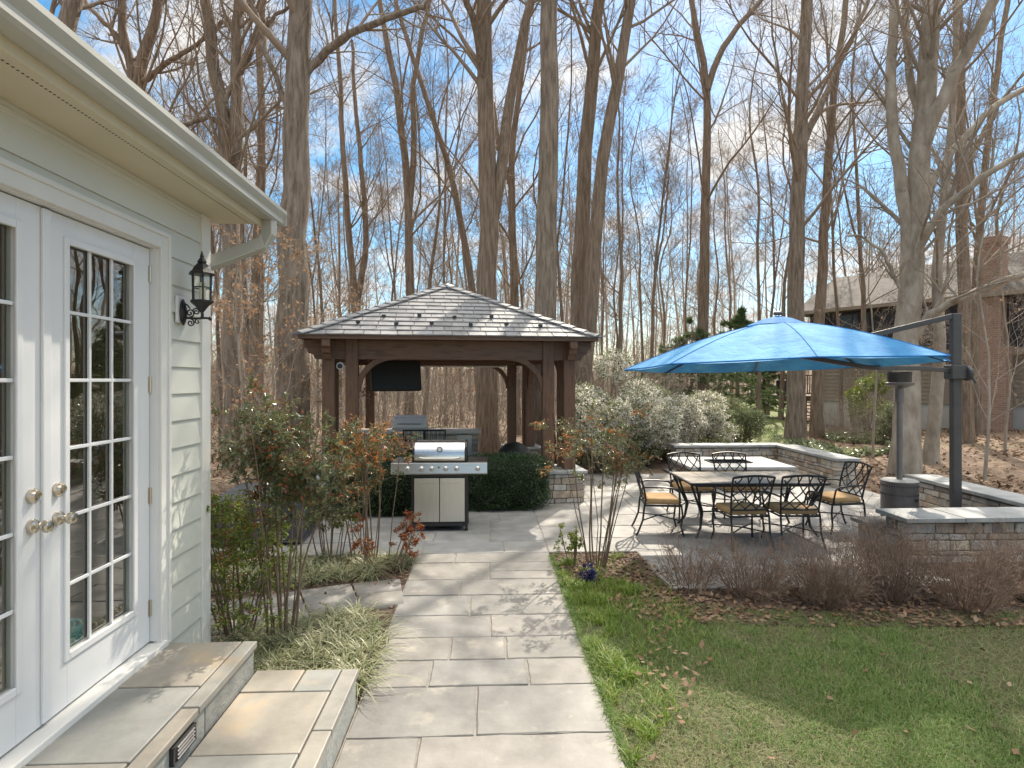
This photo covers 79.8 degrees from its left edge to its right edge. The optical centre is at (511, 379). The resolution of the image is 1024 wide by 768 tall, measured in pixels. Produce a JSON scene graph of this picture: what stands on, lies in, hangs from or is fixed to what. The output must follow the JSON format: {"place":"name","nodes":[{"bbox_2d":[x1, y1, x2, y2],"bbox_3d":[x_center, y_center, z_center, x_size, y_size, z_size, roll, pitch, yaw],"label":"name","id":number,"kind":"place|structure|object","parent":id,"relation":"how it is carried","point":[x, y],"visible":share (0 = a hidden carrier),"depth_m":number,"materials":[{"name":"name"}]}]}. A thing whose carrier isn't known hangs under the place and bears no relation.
{"place":"outdoors","nodes":[
{"label":"outdoors","id":0,"kind":"place"},
{"bbox_2d":[211,578,403,634],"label":"side path","id":1,"kind":"structure","parent":0,"point":[369,591],"depth_m":5.88,"materials":[{"name":"stone"}]},
{"bbox_2d":[211,504,547,557],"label":"gazebo patio","id":2,"kind":"structure","parent":0,"point":[517,531],"depth_m":8.22,"materials":[{"name":"stone"}]},
{"bbox_2d":[211,482,321,544],"bbox_3d":[-3.328,1.776,8.323,1.240,0.609,1.260,0,0,-6],"label":"covered furniture","id":3,"kind":"object","parent":2,"relation":"on","point":[242,487],"visible":0.2,"depth_m":7.79,"materials":[{"name":"fabric"}]},
{"bbox_2d":[326,448,411,516],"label":"boxwood hedge","id":4,"kind":"object","parent":2,"relation":"on","point":[402,497],"visible":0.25,"depth_m":9.38,"materials":[{"name":"green plant"}]},
{"bbox_2d":[359,428,480,456],"bbox_3d":[-2.032,1.580,13.068,2.737,1.040,0.780,0,0,-2],"label":"bar counter","id":5,"kind":"object","parent":2,"relation":"on","point":[470,435],"visible":0.09,"depth_m":12.77,"materials":[{"name":"stone"}]},
{"bbox_2d":[391,439,486,530],"bbox_3d":[-1.013,1.476,8.693,1.320,1.245,0.644,0,0,-2],"label":"gas grill","id":6,"kind":"object","parent":2,"relation":"on","point":[439,471],"visible":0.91,"depth_m":8.48,"materials":[{"name":"silver"}]},
{"bbox_2d":[440,478,464,521],"bbox_3d":[-0.828,1.662,8.496,0.344,0.605,0.034,0,0,-2],"label":"door","id":7,"kind":"structure","parent":6,"relation":"in","point":[452,490],"depth_m":8.48,"materials":[{"name":"metal"}]},
{"bbox_2d":[292,284,602,510],"bbox_3d":[-1.326,0.075,12.375,5.098,4.041,5.098,0,0,-9],"label":"gazebo","id":8,"kind":"object","parent":2,"relation":"on","point":[445,325],"visible":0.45,"depth_m":10.48,"materials":[{"name":"wood"}]},
{"bbox_2d":[370,360,421,390],"bbox_3d":[-2.139,-0.243,11.238,0.920,0.900,0.310,0,0,-23],"label":"outdoor television","id":9,"kind":"object","parent":8,"relation":"hanging from","point":[393,375],"visible":0.8,"depth_m":11.14,"materials":[{"name":"black"}]},
{"bbox_2d":[468,451,553,512],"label":"boxwood hedge","id":10,"kind":"object","parent":2,"relation":"on","point":[513,481],"visible":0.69,"depth_m":9.79,"materials":[{"name":"green plant"}]},
{"bbox_2d":[334,552,624,767],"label":"walkway","id":11,"kind":"structure","parent":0,"point":[512,721],"depth_m":4.26,"materials":[{"name":"stone"}]},
{"bbox_2d":[37,0,1023,368],"label":"sky","id":12,"kind":"structure","parent":0,"point":[711,49],"materials":[{"name":"blue"}]},
{"bbox_2d":[211,369,1023,495],"bbox_3d":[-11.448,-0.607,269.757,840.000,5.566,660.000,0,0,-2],"label":"ground","id":13,"kind":"structure","parent":0,"point":[655,467],"depth_m":15.13,"materials":[{"name":"soil"}]},
{"bbox_2d":[0,0,286,767],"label":"house","id":14,"kind":"structure","parent":13,"relation":"on","point":[120,191],"depth_m":3.38,"materials":[{"name":"paint"}]},
{"bbox_2d":[0,191,53,756],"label":"door","id":15,"kind":"structure","parent":14,"relation":"in","point":[20,700],"depth_m":2.75,"materials":[{"name":"white paint"}]},
{"bbox_2d":[40,207,151,724],"bbox_3d":[-2.215,0.408,3.354,0.139,2.445,0.954,0,0,-2],"label":"door","id":16,"kind":"structure","parent":14,"relation":"in","point":[66,672],"depth_m":3.20,"materials":[{"name":"white paint"}]},
{"bbox_2d":[175,251,214,325],"bbox_3d":[-2.096,-0.609,4.075,0.238,0.503,0.153,0,0,-2],"label":"wall lantern","id":17,"kind":"object","parent":14,"relation":"attached to","point":[201,269],"depth_m":4.05,"materials":[{"name":"black paint"}]},
{"bbox_2d":[44,0,287,196],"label":"bare tree","id":18,"kind":"object","parent":13,"relation":"on","point":[136,73],"visible":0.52,"depth_m":16.38,"materials":[{"name":"brown plant"}]},
{"bbox_2d":[21,641,358,767],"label":"stone steps","id":19,"kind":"structure","parent":13,"relation":"on","point":[231,704],"depth_m":3.25,"materials":[{"name":"stone"}]},
{"bbox_2d":[149,0,279,441],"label":"woodland tree","id":20,"kind":"object","parent":13,"relation":"on","point":[216,291],"visible":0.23,"depth_m":19.56,"materials":[{"name":"brown plant"}]},
{"bbox_2d":[143,0,342,469],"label":"bare tree","id":21,"kind":"object","parent":13,"relation":"on","point":[226,119],"visible":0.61,"depth_m":14.81,"materials":[{"name":"brown plant"}]},
{"bbox_2d":[93,0,404,449],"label":"bare tree","id":22,"kind":"object","parent":13,"relation":"on","point":[261,185],"visible":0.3,"depth_m":18.89,"materials":[{"name":"brown plant"}]},
{"bbox_2d":[211,223,337,486],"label":"young beech","id":23,"kind":"object","parent":13,"relation":"on","point":[221,304],"visible":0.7,"depth_m":10.54,"materials":[{"name":"brown plant"}]},
{"bbox_2d":[211,224,376,453],"bbox_3d":[-5.029,-0.434,12.610,4.653,5.504,2.644,0,0,-20],"label":"young beech","id":24,"kind":"object","parent":13,"relation":"on","point":[270,343],"visible":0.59,"depth_m":12.46,"materials":[{"name":"brown plant"}]},
{"bbox_2d":[216,44,373,427],"bbox_3d":[-9.117,-5.744,25.412,6.738,15.974,6.602,-1,1,-33],"label":"woodland tree","id":25,"kind":"object","parent":13,"relation":"on","point":[315,257],"visible":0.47,"depth_m":25.75,"materials":[{"name":"brown plant"}]},
{"bbox_2d":[211,556,415,767],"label":"mulch bed","id":26,"kind":"object","parent":13,"relation":"on","point":[336,582],"visible":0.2,"depth_m":6.31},
{"bbox_2d":[206,487,315,641],"bbox_3d":[-2.304,1.466,4.951,1.369,1.394,1.207,0,0,-2],"label":"nandina shrub","id":27,"kind":"object","parent":26,"relation":"on","point":[233,555],"visible":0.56,"depth_m":4.88,"materials":[{"name":"green plant"}]},
{"bbox_2d":[210,369,359,642],"bbox_3d":[-1.855,1.034,4.975,1.199,2.255,1.139,0,0,-2],"label":"nandina shrub","id":28,"kind":"object","parent":26,"relation":"on","point":[281,471],"visible":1,"depth_m":4.83,"materials":[{"name":"green plant"}]},
{"bbox_2d":[211,597,426,710],"bbox_3d":[-1.682,2.021,4.721,2.269,0.218,2.150,0,0,-2],"label":"liriope ground cover","id":29,"kind":"object","parent":26,"relation":"on","point":[270,650],"visible":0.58,"depth_m":4.71,"materials":[{"name":"plant"}]},
{"bbox_2d":[211,544,428,594],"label":"liriope ground cover","id":30,"kind":"object","parent":26,"relation":"on","point":[362,567],"visible":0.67,"depth_m":6.66,"materials":[{"name":"plant"}]},
{"bbox_2d":[294,478,369,563],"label":"nandina shrub","id":31,"kind":"object","parent":26,"relation":"on","point":[335,520],"visible":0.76,"depth_m":7.09,"materials":[{"name":"green plant"}]},
{"bbox_2d":[320,414,423,565],"bbox_3d":[-1.696,1.285,7.013,1.197,1.754,1.035,0,0,30],"label":"nandina shrub","id":32,"kind":"object","parent":26,"relation":"on","point":[360,453],"visible":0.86,"depth_m":6.87,"materials":[{"name":"green plant"}]},
{"bbox_2d":[350,510,425,574],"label":"nandina shrub","id":33,"kind":"object","parent":26,"relation":"on","point":[403,535],"visible":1,"depth_m":6.75,"materials":[{"name":"red plant"}]},
{"bbox_2d":[243,46,387,322],"bbox_3d":[-6.420,-4.348,20.756,5.576,13.281,3.357,0,0,8],"label":"woodland tree","id":34,"kind":"object","parent":13,"relation":"on","point":[319,272],"visible":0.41,"depth_m":20.56,"materials":[{"name":"brown plant"}]},
{"bbox_2d":[226,0,442,467],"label":"bare tree","id":35,"kind":"object","parent":13,"relation":"on","point":[301,67],"visible":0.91,"depth_m":13.38,"materials":[{"name":"brown plant"}]},
{"bbox_2d":[309,109,402,411],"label":"woodland tree","id":36,"kind":"object","parent":13,"relation":"on","point":[340,264],"visible":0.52,"depth_m":33.33,"materials":[{"name":"brown plant"}]},
{"bbox_2d":[279,0,446,427],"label":"bare tree","id":37,"kind":"object","parent":13,"relation":"on","point":[363,205],"visible":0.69,"depth_m":23.90,"materials":[{"name":"brown plant"}]},
{"bbox_2d":[349,54,445,414],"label":"woodland tree","id":38,"kind":"object","parent":13,"relation":"on","point":[393,280],"visible":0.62,"depth_m":27.94,"materials":[{"name":"brown plant"}]},
{"bbox_2d":[311,0,536,414],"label":"bare tree","id":39,"kind":"object","parent":13,"relation":"on","point":[409,175],"visible":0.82,"depth_m":20.87,"materials":[{"name":"brown plant"}]},
{"bbox_2d":[335,0,532,414],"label":"woodland tree","id":40,"kind":"object","parent":13,"relation":"on","point":[431,269],"visible":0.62,"depth_m":23.37,"materials":[{"name":"brown plant"}]},
{"bbox_2d":[336,0,575,395],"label":"bare tree","id":41,"kind":"object","parent":13,"relation":"on","point":[467,257],"visible":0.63,"depth_m":21.89,"materials":[{"name":"brown plant"}]},
{"bbox_2d":[362,0,560,425],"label":"woodland tree","id":42,"kind":"object","parent":13,"relation":"on","point":[445,220],"visible":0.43,"depth_m":27.27,"materials":[{"name":"brown plant"}]},
{"bbox_2d":[364,0,610,434],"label":"bare tree","id":43,"kind":"object","parent":13,"relation":"on","point":[514,297],"visible":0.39,"depth_m":22.86,"materials":[{"name":"brown plant"}]},
{"bbox_2d":[373,0,643,454],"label":"bare tree","id":44,"kind":"object","parent":13,"relation":"on","point":[492,174],"visible":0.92,"depth_m":16.33,"materials":[{"name":"brown plant"}]},
{"bbox_2d":[211,312,811,464],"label":"undergrowth","id":45,"kind":"object","parent":13,"relation":"on","point":[441,407],"visible":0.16,"depth_m":20.43,"materials":[{"name":"brown plant"}]},
{"bbox_2d":[416,0,644,321],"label":"woodland tree","id":46,"kind":"object","parent":13,"relation":"on","point":[568,120],"visible":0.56,"depth_m":21.10,"materials":[{"name":"brown plant"}]},
{"bbox_2d":[534,0,558,463],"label":"bare tree","id":47,"kind":"object","parent":13,"relation":"on","point":[546,268],"visible":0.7,"depth_m":15.00,"materials":[{"name":"brown plant"}]},
{"bbox_2d":[453,0,644,376],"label":"bare tree","id":48,"kind":"object","parent":13,"relation":"on","point":[593,59],"visible":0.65,"depth_m":17.81,"materials":[{"name":"brown plant"}]},
{"bbox_2d":[502,37,684,392],"bbox_3d":[3.058,-5.431,22.460,7.447,15.506,4.658,0,0,-16],"label":"woodland tree","id":49,"kind":"object","parent":13,"relation":"on","point":[620,239],"visible":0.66,"depth_m":22.46,"materials":[{"name":"brown plant"}]},
{"bbox_2d":[554,388,640,473],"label":"evergreen shrub","id":50,"kind":"object","parent":13,"relation":"on","point":[580,410],"visible":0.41,"depth_m":13.79,"materials":[{"name":"green plant"}]},
{"bbox_2d":[209,108,1023,405],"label":"woods","id":51,"kind":"object","parent":13,"relation":"on","point":[607,317],"visible":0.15,"depth_m":52.55,"materials":[{"name":"brown plant"}]},
{"bbox_2d":[211,549,1023,760],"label":"fallen leaves","id":52,"kind":"object","parent":13,"relation":"on","point":[706,617],"visible":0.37,"depth_m":5.72,"materials":[{"name":"brown plant"}]},
{"bbox_2d":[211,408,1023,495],"bbox_3d":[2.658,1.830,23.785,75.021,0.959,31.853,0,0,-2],"label":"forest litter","id":53,"kind":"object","parent":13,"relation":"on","point":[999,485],"visible":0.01,"depth_m":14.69,"materials":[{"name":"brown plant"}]},
{"bbox_2d":[575,339,677,464],"bbox_3d":[2.648,0.557,14.922,2.721,3.314,2.362,0,0,-30],"label":"evergreen shrub","id":54,"kind":"object","parent":13,"relation":"on","point":[634,396],"visible":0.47,"depth_m":14.66,"materials":[{"name":"green plant"}]},
{"bbox_2d":[522,0,757,457],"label":"bare tree","id":55,"kind":"object","parent":13,"relation":"on","point":[592,285],"visible":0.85,"depth_m":17.06,"materials":[{"name":"brown plant"}]},
{"bbox_2d":[557,67,745,379],"bbox_3d":[6.346,-6.411,29.399,9.425,17.274,5.612,0,0,21],"label":"woodland tree","id":56,"kind":"object","parent":13,"relation":"on","point":[641,314],"visible":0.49,"depth_m":28.98,"materials":[{"name":"brown plant"}]},
{"bbox_2d":[621,401,683,466],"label":"evergreen shrub","id":57,"kind":"object","parent":13,"relation":"on","point":[653,439],"visible":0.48,"depth_m":14.94,"materials":[{"name":"green plant"}]},
{"bbox_2d":[595,0,735,386],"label":"woodland tree","id":58,"kind":"object","parent":13,"relation":"on","point":[666,171],"visible":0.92,"depth_m":23.00,"materials":[{"name":"brown plant"}]},
{"bbox_2d":[654,392,709,461],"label":"evergreen shrub","id":59,"kind":"object","parent":13,"relation":"on","point":[689,417],"visible":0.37,"depth_m":15.94,"materials":[{"name":"green plant"}]},
{"bbox_2d":[636,315,746,431],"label":"conifer tree","id":60,"kind":"object","parent":13,"relation":"on","point":[713,376],"visible":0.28,"depth_m":23.83,"materials":[{"name":"green plant"}]},
{"bbox_2d":[623,78,788,385],"bbox_3d":[10.243,-7.226,32.403,7.771,18.730,7.932,2,-2,-40],"label":"woodland tree","id":61,"kind":"object","parent":13,"relation":"on","point":[690,220],"visible":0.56,"depth_m":33.14,"materials":[{"name":"brown plant"}]},
{"bbox_2d":[644,129,771,406],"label":"woodland tree","id":62,"kind":"object","parent":13,"relation":"on","point":[729,309],"visible":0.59,"depth_m":38.49,"materials":[{"name":"brown plant"}]},
{"bbox_2d":[603,0,813,431],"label":"bare tree","id":63,"kind":"object","parent":13,"relation":"on","point":[707,80],"visible":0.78,"depth_m":23.82,"materials":[{"name":"brown plant"}]},
{"bbox_2d":[679,389,739,442],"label":"evergreen shrub","id":64,"kind":"object","parent":13,"relation":"on","point":[713,410],"visible":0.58,"depth_m":16.81,"materials":[{"name":"green plant"}]},
{"bbox_2d":[668,443,784,468],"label":"seat wall","id":65,"kind":"structure","parent":13,"relation":"on","point":[768,450],"depth_m":14.35,"materials":[{"name":"stone"}]},
{"bbox_2d":[683,305,786,423],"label":"conifer tree","id":66,"kind":"object","parent":13,"relation":"on","point":[739,320],"visible":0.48,"depth_m":26.59,"materials":[{"name":"green plant"}]},
{"bbox_2d":[716,397,768,442],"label":"evergreen shrub","id":67,"kind":"object","parent":13,"relation":"on","point":[748,420],"visible":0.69,"depth_m":18.33,"materials":[{"name":"green plant"}]},
{"bbox_2d":[636,0,865,431],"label":"woodland tree","id":68,"kind":"object","parent":13,"relation":"on","point":[758,392],"visible":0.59,"depth_m":24.25,"materials":[{"name":"brown plant"}]},
{"bbox_2d":[695,17,822,414],"bbox_3d":[13.312,-8.031,32.489,7.347,20.448,6.286,0,0,17],"label":"woodland tree","id":69,"kind":"object","parent":13,"relation":"on","point":[775,274],"visible":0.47,"depth_m":32.17,"materials":[{"name":"brown plant"}]},
{"bbox_2d":[550,553,1023,625],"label":"mulch bed","id":70,"kind":"object","parent":13,"relation":"on","point":[793,596],"visible":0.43,"depth_m":5.76,"materials":[{"name":"soil"}]},
{"bbox_2d":[528,397,652,567],"bbox_3d":[0.993,1.173,6.953,1.319,1.958,1.207,0,0,-27],"label":"nandina shrub","id":71,"kind":"object","parent":70,"relation":"on","point":[607,435],"visible":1,"depth_m":6.86,"materials":[{"name":"green plant"}]},
{"bbox_2d":[554,551,710,767],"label":"bright groundcover","id":72,"kind":"object","parent":70,"relation":"on","point":[591,596],"visible":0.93,"depth_m":5.15,"materials":[{"name":"green plant"}]},
{"bbox_2d":[689,531,805,612],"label":"bare shrub","id":73,"kind":"object","parent":70,"relation":"on","point":[763,581],"visible":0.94,"depth_m":5.95,"materials":[{"name":"plant"}]},
{"bbox_2d":[759,511,911,611],"bbox_3d":[3.033,1.716,5.799,1.274,0.877,1.158,0,0,-29],"label":"bare shrub","id":74,"kind":"object","parent":70,"relation":"on","point":[815,579],"visible":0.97,"depth_m":5.69,"materials":[{"name":"plant"}]},
{"bbox_2d":[799,491,963,604],"bbox_3d":[3.625,1.618,5.954,1.390,1.070,1.496,0,0,-2],"label":"bare shrub","id":75,"kind":"object","parent":70,"relation":"on","point":[901,577],"visible":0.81,"depth_m":5.83,"materials":[{"name":"plant"}]},
{"bbox_2d":[871,519,1023,618],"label":"bare shrub","id":76,"kind":"object","parent":70,"relation":"on","point":[966,583],"visible":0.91,"depth_m":5.64,"materials":[{"name":"plant"}]},
{"bbox_2d":[951,518,1023,601],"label":"bare shrub","id":77,"kind":"object","parent":70,"relation":"on","point":[1013,556],"visible":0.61,"depth_m":6.08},
{"bbox_2d":[689,0,892,420],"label":"woodland tree","id":78,"kind":"object","parent":13,"relation":"on","point":[782,378],"visible":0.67,"depth_m":28.75,"materials":[{"name":"brown plant"}]},
{"bbox_2d":[692,0,948,437],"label":"bare tree","id":79,"kind":"object","parent":13,"relation":"on","point":[817,387],"visible":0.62,"depth_m":21.37,"materials":[{"name":"brown plant"}]},
{"bbox_2d":[773,428,890,457],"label":"ivy ground cover","id":80,"kind":"object","parent":13,"relation":"on","point":[825,446],"visible":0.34,"depth_m":18.72,"materials":[{"name":"green plant"}]},
{"bbox_2d":[670,0,1008,440],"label":"bare tree","id":81,"kind":"object","parent":13,"relation":"on","point":[795,426],"visible":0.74,"depth_m":20.27,"materials":[{"name":"brown plant"}]},
{"bbox_2d":[734,0,966,424],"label":"woodland tree","id":82,"kind":"object","parent":13,"relation":"on","point":[833,224],"visible":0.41,"depth_m":25.93,"materials":[{"name":"brown plant"}]},
{"bbox_2d":[749,0,1014,430],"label":"woodland tree","id":83,"kind":"object","parent":13,"relation":"on","point":[863,293],"visible":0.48,"depth_m":23.93,"materials":[{"name":"brown plant"}]},
{"bbox_2d":[770,0,1023,443],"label":"bare tree","id":84,"kind":"object","parent":13,"relation":"on","point":[968,429],"visible":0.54,"depth_m":17.38,"materials":[{"name":"brown plant"}]},
{"bbox_2d":[801,212,1009,456],"bbox_3d":[10.158,-1.232,16.011,4.490,6.855,3.880,0,0,36],"label":"young beech","id":85,"kind":"object","parent":13,"relation":"on","point":[874,408],"visible":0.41,"depth_m":15.97,"materials":[{"name":"brown plant"}]},
{"bbox_2d":[804,235,1023,431],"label":"neighbour house","id":86,"kind":"structure","parent":13,"relation":"on","point":[849,294],"depth_m":23.65,"materials":[{"name":"concrete"}]},
{"bbox_2d":[806,0,1023,476],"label":"beech tree","id":87,"kind":"object","parent":13,"relation":"on","point":[910,188],"visible":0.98,"depth_m":13.39,"materials":[{"name":"brown plant"}]},
{"bbox_2d":[820,0,1023,434],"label":"bare tree","id":88,"kind":"object","parent":13,"relation":"on","point":[979,422],"visible":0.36,"depth_m":19.91,"materials":[{"name":"brown plant"}]},
{"bbox_2d":[843,0,1023,463],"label":"beech tree","id":89,"kind":"object","parent":13,"relation":"on","point":[931,451],"visible":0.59,"depth_m":14.50,"materials":[{"name":"brown plant"}]},
{"bbox_2d":[875,507,1023,562],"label":"seat wall","id":90,"kind":"structure","parent":13,"relation":"on","point":[965,519],"depth_m":7.18,"materials":[{"name":"stone"}]},
{"bbox_2d":[877,191,1023,482],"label":"young beech","id":91,"kind":"object","parent":13,"relation":"on","point":[989,420],"visible":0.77,"depth_m":12.22,"materials":[{"name":"brown plant"}]},
{"bbox_2d":[904,474,1023,507],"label":"seat wall","id":92,"kind":"structure","parent":13,"relation":"on","point":[933,490],"depth_m":9.20,"materials":[{"name":"stone"}]},
{"bbox_2d":[924,186,1023,453],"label":"young beech","id":93,"kind":"object","parent":13,"relation":"on","point":[1009,391],"visible":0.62,"depth_m":14.97,"materials":[{"name":"brown plant"}]},
{"bbox_2d":[533,468,955,589],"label":"dining patio","id":94,"kind":"structure","parent":0,"point":[551,517],"depth_m":8.82,"materials":[{"name":"stone"}]},
{"bbox_2d":[668,457,795,488],"bbox_3d":[4.396,1.868,12.448,2.040,0.456,1.560,0,0,-1],"label":"fire pit","id":95,"kind":"object","parent":94,"relation":"on","point":[758,464],"visible":0.33,"depth_m":12.02,"materials":[{"name":"stone"}]},
{"bbox_2d":[710,475,775,550],"bbox_3d":[2.945,1.632,7.794,0.625,0.949,0.682,0,0,-5],"label":"dining chair","id":96,"kind":"object","parent":94,"relation":"on","point":[739,509],"visible":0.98,"depth_m":7.62,"materials":[{"name":"black metal"}]},
{"bbox_2d":[669,471,830,537],"bbox_3d":[3.264,1.734,8.571,1.850,0.753,1.050,0,0,-1],"label":"dining table","id":97,"kind":"object","parent":94,"relation":"on","point":[708,479],"visible":0.81,"depth_m":8.35,"materials":[{"name":"black metal"}]},
{"bbox_2d":[760,475,826,550],"bbox_3d":[3.599,1.632,7.821,0.625,0.949,0.682,0,0,0],"label":"dining chair","id":98,"kind":"object","parent":94,"relation":"on","point":[803,508],"visible":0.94,"depth_m":7.63,"materials":[{"name":"black metal"}]},
{"bbox_2d":[624,311,976,506],"bbox_3d":[4.201,0.575,7.835,5.354,3.051,3.735,0,0,-2],"label":"cantilever umbrella","id":99,"kind":"object","parent":94,"relation":"on","point":[778,343],"visible":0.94,"depth_m":7.54,"materials":[{"name":"fabric"}]},
{"bbox_2d":[776,445,860,488],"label":"seat wall","id":100,"kind":"structure","parent":94,"relation":"on","point":[803,460],"depth_m":12.58,"materials":[{"name":"stone"}]},
{"bbox_2d":[805,461,872,534],"bbox_3d":[4.616,1.632,8.629,0.682,0.949,0.625,0,0,-8],"label":"dining chair","id":101,"kind":"object","parent":94,"relation":"on","point":[839,497],"visible":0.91,"depth_m":8.49,"materials":[{"name":"black metal"}]},
{"bbox_2d":[880,372,918,515],"bbox_3d":[5.540,0.993,8.750,0.500,2.215,0.500,0,0,-2],"label":"patio heater","id":102,"kind":"object","parent":94,"relation":"on","point":[898,491],"visible":0.79,"depth_m":8.66,"materials":[{"name":"metal"}]},
{"bbox_2d":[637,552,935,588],"bbox_3d":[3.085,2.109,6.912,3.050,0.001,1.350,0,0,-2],"label":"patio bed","id":103,"kind":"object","parent":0,"point":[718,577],"visible":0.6,"depth_m":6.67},
{"bbox_2d":[640,522,741,593],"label":"bare shrub","id":104,"kind":"object","parent":103,"relation":"on","point":[689,575],"visible":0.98,"depth_m":6.18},
{"bbox_2d":[568,593,1023,767],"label":"lawn","id":105,"kind":"structure","parent":0,"point":[1015,672],"depth_m":4.19,"materials":[{"name":"plant"}]},
{"bbox_2d":[548,552,645,767],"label":"edge grass","id":106,"kind":"structure","parent":105,"relation":"on","point":[579,631],"depth_m":4.34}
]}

